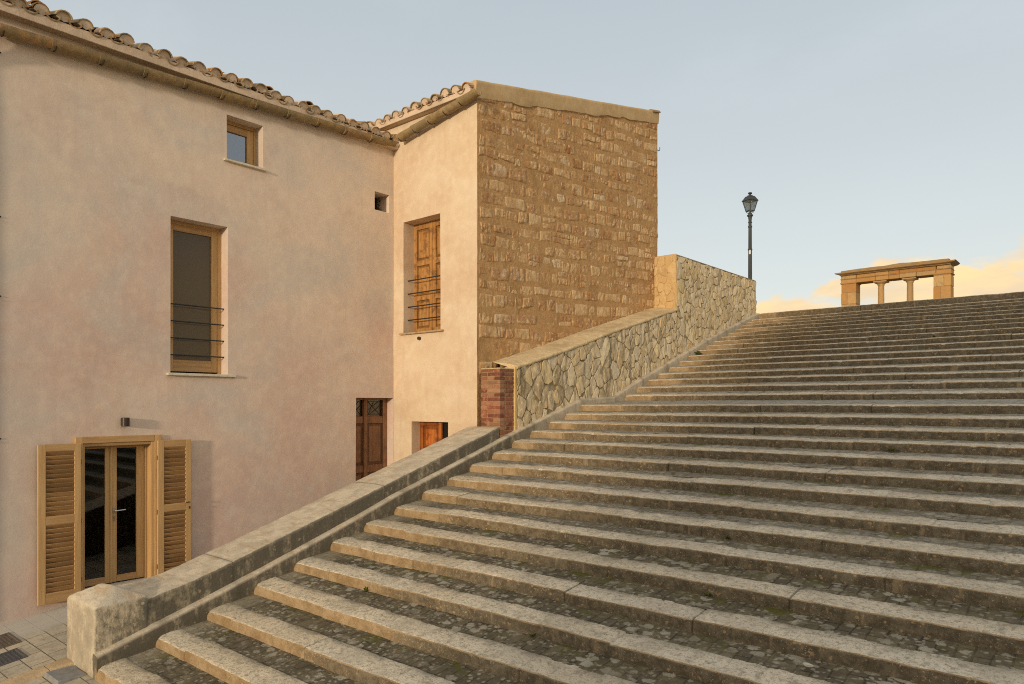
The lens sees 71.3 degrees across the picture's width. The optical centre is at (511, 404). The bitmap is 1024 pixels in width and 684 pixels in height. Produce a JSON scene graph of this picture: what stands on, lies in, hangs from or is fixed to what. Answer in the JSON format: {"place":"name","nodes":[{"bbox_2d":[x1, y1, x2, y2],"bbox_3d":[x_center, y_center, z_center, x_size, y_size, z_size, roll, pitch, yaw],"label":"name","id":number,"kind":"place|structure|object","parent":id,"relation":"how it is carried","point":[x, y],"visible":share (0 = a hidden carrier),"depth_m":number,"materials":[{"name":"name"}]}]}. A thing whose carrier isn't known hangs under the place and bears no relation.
{"place":"outdoors","nodes":[
{"label":"outdoors","id":0,"kind":"place"},
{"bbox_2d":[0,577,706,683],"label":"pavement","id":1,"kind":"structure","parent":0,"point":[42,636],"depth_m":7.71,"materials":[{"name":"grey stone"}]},
{"bbox_2d":[0,632,21,648],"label":"drain cover","id":2,"kind":"object","parent":1,"relation":"on","point":[6,640],"visible":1,"depth_m":7.85,"materials":[{"name":"metal"}]},
{"bbox_2d":[0,648,27,666],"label":"drain cover","id":3,"kind":"object","parent":1,"relation":"on","point":[10,656],"visible":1,"depth_m":7.40,"materials":[{"name":"metal"}]},
{"bbox_2d":[0,657,73,683],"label":"kerb","id":4,"kind":"structure","parent":1,"relation":"on","point":[30,675],"depth_m":6.91,"materials":[{"name":"stone"}]},
{"bbox_2d":[45,665,86,683],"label":"grey paving slab","id":5,"kind":"structure","parent":1,"relation":"on","point":[64,675],"depth_m":6.80,"materials":[{"name":"grey stone"}]},
{"bbox_2d":[67,426,498,677],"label":"stair parapet","id":6,"kind":"structure","parent":1,"relation":"on","point":[101,616],"depth_m":7.95,"materials":[{"name":"stone"}]},
{"bbox_2d":[367,80,660,461],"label":"stone gable house","id":7,"kind":"structure","parent":1,"relation":"on","point":[525,219],"depth_m":12.57,"materials":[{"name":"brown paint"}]},
{"bbox_2d":[399,219,443,334],"bbox_3d":[-1.479,-2.233,12.461,1.100,2.003,0.360,0,0,41],"label":"shuttered window","id":8,"kind":"structure","parent":7,"relation":"in","point":[427,284],"depth_m":12.65,"materials":[{"name":"brown wood"}]},
{"bbox_2d":[420,422,447,449],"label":"cellar door","id":9,"kind":"structure","parent":7,"relation":"in","point":[431,433],"depth_m":12.51,"materials":[{"name":"orange wood"}]},
{"bbox_2d":[26,0,1023,313],"label":"sky","id":10,"kind":"structure","parent":0,"point":[863,133],"materials":[{"name":"blue"}]},
{"label":"ground","id":11,"kind":"structure","parent":0,"visible":0},
{"bbox_2d":[0,0,398,625],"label":"plastered house","id":12,"kind":"structure","parent":11,"relation":"on","point":[197,273],"depth_m":9.79,"materials":[{"name":"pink paint"}]},
{"bbox_2d":[74,435,160,590],"bbox_3d":[-5.227,1.425,9.419,0.288,2.030,1.052,0,0,41],"label":"double door","id":13,"kind":"structure","parent":12,"relation":"in","point":[119,479],"depth_m":9.47,"materials":[{"name":"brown wood"}]},
{"bbox_2d":[121,418,129,426],"bbox_3d":[-5.072,0.230,9.356,0.125,0.116,0.100,0,0,41],"label":"wall light","id":14,"kind":"object","parent":12,"relation":"attached to","point":[125,422],"visible":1,"depth_m":9.31,"materials":[{"name":"grey metal"}]},
{"bbox_2d":[166,220,235,376],"bbox_3d":[-4.521,-1.506,10.241,0.325,2.208,1.026,0,0,41],"label":"tall window","id":15,"kind":"structure","parent":12,"relation":"in","point":[195,250],"depth_m":10.35,"materials":[{"name":"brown wood"}]},
{"bbox_2d":[223,120,266,171],"bbox_3d":[-4.104,-3.910,10.753,0.350,0.700,0.705,0,0,41],"label":"small window","id":16,"kind":"structure","parent":12,"relation":"in","point":[241,139],"depth_m":10.87,"materials":[{"name":"brown wood"}]},
{"bbox_2d":[356,398,386,480],"bbox_3d":[-2.589,0.985,12.619,0.072,2.230,0.952,0,0,41],"label":"panelled door","id":17,"kind":"structure","parent":12,"relation":"in","point":[371,413],"depth_m":12.71,"materials":[{"name":"brown wood"}]},
{"bbox_2d":[92,291,1023,683],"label":"staircase","id":18,"kind":"structure","parent":11,"relation":"on","point":[584,541],"depth_m":7.12,"materials":[{"name":"stone"}]},
{"bbox_2d":[481,368,513,437],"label":"brick pillar","id":19,"kind":"structure","parent":18,"relation":"on","point":[496,397],"depth_m":11.25,"materials":[{"name":"red brick"}]},
{"bbox_2d":[803,662,813,666],"bbox_3d":[1.989,1.748,4.793,0.076,0.025,0.046,0,0,41],"label":"loose stone","id":20,"kind":"object","parent":18,"relation":"on","point":[806,664],"visible":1,"depth_m":4.78,"materials":[{"name":"grey stone"}]},
{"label":"terrace","id":21,"kind":"structure","parent":0,"visible":0},
{"bbox_2d":[493,254,756,429],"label":"rubble wall","id":22,"kind":"structure","parent":21,"relation":"on","point":[696,302],"depth_m":14.24,"materials":[{"name":"stone"}]},
{"bbox_2d":[742,192,757,278],"bbox_3d":[6.636,-4.082,19.898,0.324,3.663,0.324,0,0,-27],"label":"street lamp","id":23,"kind":"object","parent":21,"relation":"on","point":[749,201],"visible":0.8,"depth_m":19.85,"materials":[{"name":"metal"}]},
{"bbox_2d":[834,258,959,306],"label":"ruined portico","id":24,"kind":"structure","parent":21,"relation":"on","point":[941,271],"depth_m":40.43,"materials":[{"name":"stone"}]}
]}

